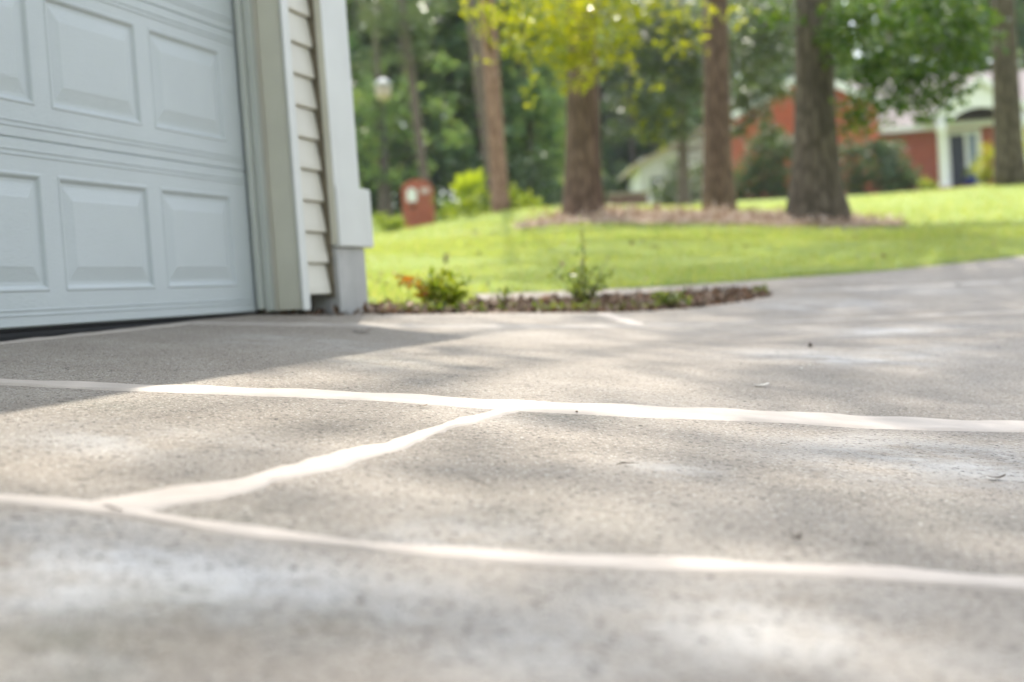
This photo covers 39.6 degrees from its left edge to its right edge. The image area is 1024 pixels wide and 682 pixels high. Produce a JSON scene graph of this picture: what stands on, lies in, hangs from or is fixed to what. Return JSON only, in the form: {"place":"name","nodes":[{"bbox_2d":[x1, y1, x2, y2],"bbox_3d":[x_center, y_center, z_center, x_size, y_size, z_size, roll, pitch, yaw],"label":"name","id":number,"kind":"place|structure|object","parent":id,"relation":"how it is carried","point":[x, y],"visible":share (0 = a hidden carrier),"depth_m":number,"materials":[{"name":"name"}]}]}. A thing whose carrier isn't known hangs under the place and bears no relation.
{"place":"outdoors","nodes":[
{"label":"outdoors","id":0,"kind":"place"},
{"bbox_2d":[0,256,1023,681],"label":"driveway","id":1,"kind":"structure","parent":0,"point":[84,596],"depth_m":1.93,"materials":[{"name":"concrete"}]},
{"bbox_2d":[0,321,191,343],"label":"joint line","id":2,"kind":"object","parent":1,"relation":"on","point":[90,333],"visible":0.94,"depth_m":4.30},
{"bbox_2d":[0,0,373,341],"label":"garage","id":3,"kind":"structure","parent":1,"relation":"on","point":[165,161],"depth_m":4.98,"materials":[{"name":"white plastic"}]},
{"bbox_2d":[0,0,257,341],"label":"garage door","id":4,"kind":"structure","parent":3,"relation":"in","point":[124,197],"depth_m":4.62,"materials":[{"name":"white metal"}]},
{"bbox_2d":[90,407,519,511],"bbox_3d":[-0.216,0.167,2.257,0.113,0.033,1.347,-3,2,22],"label":"joint line","id":5,"kind":"object","parent":1,"relation":"on","point":[161,498],"visible":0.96,"depth_m":1.94,"materials":[{"name":"paint"}]},
{"bbox_2d":[0,494,1023,590],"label":"joint line","id":6,"kind":"object","parent":1,"relation":"on","point":[682,564],"visible":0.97,"depth_m":1.55,"materials":[{"name":"paint"}]},
{"bbox_2d":[0,378,1023,431],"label":"joint line","id":7,"kind":"object","parent":1,"relation":"on","point":[808,418],"visible":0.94,"depth_m":2.99,"materials":[{"name":"paint"}]},
{"bbox_2d":[192,310,1023,328],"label":"joint line","id":8,"kind":"object","parent":1,"relation":"on","point":[497,326],"visible":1,"depth_m":5.84,"materials":[{"name":"grey concrete"}]},
{"bbox_2d":[595,313,645,323],"bbox_3d":[0.501,-0.102,6.607,0.103,0.066,0.581,-5,2,-15],"label":"joint line","id":9,"kind":"object","parent":1,"relation":"on","point":[618,318],"visible":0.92,"depth_m":6.59,"materials":[{"name":"paint"}]},
{"bbox_2d":[790,532,801,538],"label":"leaf","id":10,"kind":"object","parent":1,"relation":"on","point":[799,535],"visible":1,"depth_m":1.73,"materials":[{"name":"grey plant"}]},
{"bbox_2d":[792,278,1023,291],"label":"joint line","id":11,"kind":"object","parent":1,"relation":"on","point":[943,284],"visible":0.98,"depth_m":8.90,"materials":[{"name":"grey concrete"}]},
{"bbox_2d":[0,182,1023,329],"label":"ground","id":12,"kind":"structure","parent":0,"point":[399,212],"depth_m":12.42,"materials":[{"name":"green plant"}]},
{"bbox_2d":[373,78,391,225],"bbox_3d":[-3.469,-5.157,39.849,0.540,4.404,0.526,-4,2,0],"label":"street lamp","id":13,"kind":"object","parent":12,"relation":"on","point":[382,89],"visible":0.9,"depth_m":39.70,"materials":[{"name":"metal"}]},
{"bbox_2d":[373,211,407,232],"bbox_3d":[-2.832,-2.730,33.048,0.945,0.616,0.618,-4,2,13],"label":"shrub","id":14,"kind":"object","parent":12,"relation":"on","point":[390,227],"visible":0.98,"depth_m":32.91,"materials":[{"name":"green plant"}]},
{"bbox_2d":[350,0,460,182],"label":"pine tree","id":15,"kind":"object","parent":12,"relation":"on","point":[404,16],"visible":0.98,"depth_m":43.42,"materials":[{"name":"green plant"}]},
{"bbox_2d":[345,0,470,217],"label":"broadleaf tree","id":16,"kind":"object","parent":12,"relation":"on","point":[376,110],"visible":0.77,"depth_m":45.32,"materials":[{"name":"green plant"}]},
{"bbox_2d":[401,179,435,228],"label":"mailbox pillar","id":17,"kind":"structure","parent":12,"relation":"on","point":[417,206],"depth_m":37.55,"materials":[{"name":"red brick"}]},
{"bbox_2d":[407,188,416,201],"bbox_3d":[-2.645,-3.852,37.515,0.260,0.358,0.048,-4,2,0],"label":"letter door","id":18,"kind":"structure","parent":17,"relation":"in","point":[411,196],"depth_m":37.50,"materials":[{"name":"white paint"}]},
{"bbox_2d":[430,193,460,222],"bbox_3d":[-1.742,-3.360,36.918,0.797,1.070,0.798,-5,2,-16],"label":"shrub","id":19,"kind":"object","parent":12,"relation":"on","point":[439,209],"visible":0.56,"depth_m":36.84,"materials":[{"name":"green plant"}]},
{"bbox_2d":[437,183,490,220],"bbox_3d":[-1.069,-3.388,35.806,1.710,1.200,1.186,-4,2,0],"label":"shrub","id":20,"kind":"object","parent":12,"relation":"on","point":[466,206],"visible":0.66,"depth_m":35.84,"materials":[{"name":"green plant"}]},
{"bbox_2d":[450,168,488,216],"bbox_3d":[-1.085,-3.745,37.232,1.106,1.522,0.386,-4,2,0],"label":"shrub","id":21,"kind":"object","parent":12,"relation":"on","point":[467,182],"visible":0.62,"depth_m":37.17,"materials":[{"name":"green plant"}]},
{"bbox_2d":[464,0,490,207],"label":"pine tree","id":22,"kind":"object","parent":12,"relation":"on","point":[475,52],"visible":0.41,"depth_m":37.66,"materials":[{"name":"brown plant"}]},
{"bbox_2d":[479,0,510,213],"bbox_3d":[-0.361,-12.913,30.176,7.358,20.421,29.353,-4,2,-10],"label":"pine tree","id":23,"kind":"object","parent":12,"relation":"on","point":[500,199],"visible":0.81,"depth_m":33.69,"materials":[{"name":"brown plant"}]},
{"bbox_2d":[357,134,641,214],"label":"undergrowth","id":24,"kind":"object","parent":12,"relation":"on","point":[524,176],"visible":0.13,"depth_m":48.78,"materials":[{"name":"green plant"}]},
{"bbox_2d":[246,284,771,314],"bbox_3d":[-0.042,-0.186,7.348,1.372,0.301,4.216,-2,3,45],"label":"mulch chips","id":25,"kind":"object","parent":12,"relation":"on","point":[716,296],"visible":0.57,"depth_m":7.26,"materials":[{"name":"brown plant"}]},
{"bbox_2d":[393,265,475,307],"bbox_3d":[-0.338,-0.241,6.559,0.368,0.227,0.246,-3,2,23],"label":"shrub seedling","id":26,"kind":"object","parent":25,"relation":"on","point":[436,284],"visible":0.98,"depth_m":6.54,"materials":[{"name":"green plant"}]},
{"bbox_2d":[491,286,512,308],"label":"shrub seedling","id":27,"kind":"object","parent":25,"relation":"on","point":[506,291],"visible":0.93,"depth_m":6.93,"materials":[{"name":"green plant"}]},
{"bbox_2d":[384,299,665,312],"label":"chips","id":28,"kind":"object","parent":25,"relation":"on","point":[533,304],"visible":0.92,"depth_m":6.78,"materials":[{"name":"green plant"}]},
{"bbox_2d":[547,215,616,304],"bbox_3d":[0.355,-0.409,7.309,0.368,0.496,0.241,-4,2,0],"label":"shrub seedling","id":29,"kind":"object","parent":25,"relation":"on","point":[583,287],"visible":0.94,"depth_m":7.31,"materials":[{"name":"green plant"}]},
{"bbox_2d":[650,286,691,307],"bbox_3d":[0.841,-0.226,7.457,0.212,0.137,0.195,-4,2,11],"label":"shrub seedling","id":30,"kind":"object","parent":25,"relation":"on","point":[675,299],"visible":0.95,"depth_m":7.43,"materials":[{"name":"green plant"}]},
{"bbox_2d":[753,284,768,291],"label":"shrub seedling","id":31,"kind":"object","parent":25,"relation":"on","point":[764,287],"visible":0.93,"depth_m":8.16,"materials":[{"name":"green plant"}]},
{"bbox_2d":[505,182,546,210],"bbox_3d":[0.298,-3.263,33.821,1.150,1.064,0.876,-4,2,0],"label":"shrub","id":32,"kind":"object","parent":12,"relation":"on","point":[523,203],"visible":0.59,"depth_m":33.83,"materials":[{"name":"green plant"}]},
{"bbox_2d":[459,0,759,216],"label":"broadleaf tree","id":33,"kind":"object","parent":12,"relation":"on","point":[583,186],"visible":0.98,"depth_m":17.45,"materials":[{"name":"yellow plant"}]},
{"bbox_2d":[606,191,648,204],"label":"garden wall","id":34,"kind":"structure","parent":12,"relation":"on","point":[636,197],"depth_m":49.88,"materials":[{"name":"grey stone"}]},
{"bbox_2d":[618,128,702,202],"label":"pale house","id":35,"kind":"structure","parent":12,"relation":"on","point":[642,174],"depth_m":65.79,"materials":[{"name":"white paint"}]},
{"bbox_2d":[649,175,668,199],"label":"window","id":36,"kind":"structure","parent":35,"relation":"in","point":[652,182],"depth_m":65.74,"materials":[{"name":"white glass"}]},
{"bbox_2d":[641,156,702,205],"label":"shrub","id":37,"kind":"object","parent":12,"relation":"on","point":[669,199],"visible":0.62,"depth_m":43.80,"materials":[{"name":"green plant"}]},
{"bbox_2d":[346,0,1023,208],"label":"woodland","id":38,"kind":"object","parent":12,"relation":"on","point":[542,122],"visible":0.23,"depth_m":53.35,"materials":[{"name":"green plant"}]},
{"bbox_2d":[369,218,1003,286],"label":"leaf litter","id":39,"kind":"object","parent":12,"relation":"on","point":[562,263],"visible":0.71,"depth_m":12.59,"materials":[{"name":"brown plant"}]},
{"bbox_2d":[598,0,794,205],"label":"magnolia tree","id":40,"kind":"object","parent":12,"relation":"on","point":[682,86],"visible":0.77,"depth_m":38.77,"materials":[{"name":"green plant"}]},
{"bbox_2d":[512,199,913,228],"bbox_3d":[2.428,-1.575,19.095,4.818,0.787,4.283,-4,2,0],"label":"pine straw bed","id":41,"kind":"object","parent":12,"relation":"on","point":[606,221],"visible":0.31,"depth_m":17.88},
{"bbox_2d":[702,0,736,210],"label":"pine tree","id":42,"kind":"object","parent":12,"relation":"on","point":[718,185],"visible":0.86,"depth_m":21.72,"materials":[{"name":"brown plant"}]},
{"bbox_2d":[733,116,792,200],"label":"shrub","id":43,"kind":"object","parent":12,"relation":"on","point":[752,173],"visible":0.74,"depth_m":51.55,"materials":[{"name":"green plant"}]},
{"bbox_2d":[764,217,906,228],"bbox_3d":[4.248,-1.477,18.711,1.707,0.489,3.176,-4,2,0],"label":"pine straw bed","id":44,"kind":"object","parent":12,"relation":"on","point":[845,225],"visible":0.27,"depth_m":17.42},
{"bbox_2d":[731,70,1023,200],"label":"brick house","id":45,"kind":"structure","parent":12,"relation":"on","point":[941,153],"depth_m":60.79,"materials":[{"name":"red brick"}]},
{"bbox_2d":[881,148,897,172],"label":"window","id":46,"kind":"structure","parent":45,"relation":"in","point":[889,148],"depth_m":61.22,"materials":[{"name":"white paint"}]},
{"bbox_2d":[949,134,965,186],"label":"front door","id":47,"kind":"structure","parent":45,"relation":"in","point":[957,150],"depth_m":61.28,"materials":[{"name":"blue paint"}]},
{"bbox_2d":[963,165,976,185],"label":"flower pot","id":48,"kind":"object","parent":45,"relation":"on","point":[970,180],"visible":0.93,"depth_m":59.43,"materials":[{"name":"blue ceramic"}]},
{"bbox_2d":[747,0,1010,223],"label":"oak tree","id":49,"kind":"object","parent":12,"relation":"on","point":[816,182],"visible":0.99,"depth_m":18.10,"materials":[{"name":"green plant"}]},
{"bbox_2d":[838,133,922,195],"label":"shrub","id":50,"kind":"object","parent":12,"relation":"on","point":[879,149],"visible":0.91,"depth_m":51.61,"materials":[{"name":"green plant"}]},
{"bbox_2d":[916,175,938,190],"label":"shrub","id":51,"kind":"object","parent":12,"relation":"on","point":[930,186],"visible":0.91,"depth_m":55.81,"materials":[{"name":"green plant"}]},
{"bbox_2d":[970,126,1023,185],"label":"shrub","id":52,"kind":"object","parent":12,"relation":"on","point":[984,178],"visible":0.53,"depth_m":54.83,"materials":[{"name":"yellow plant"}]},
{"bbox_2d":[990,0,1023,185],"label":"pine tree","id":53,"kind":"object","parent":12,"relation":"on","point":[1008,165],"visible":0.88,"depth_m":25.69,"materials":[{"name":"grey plant"}]},
{"bbox_2d":[362,1,1019,205],"label":"sky","id":54,"kind":"structure","parent":0,"point":[857,53],"materials":[{"name":"white"}]}
]}

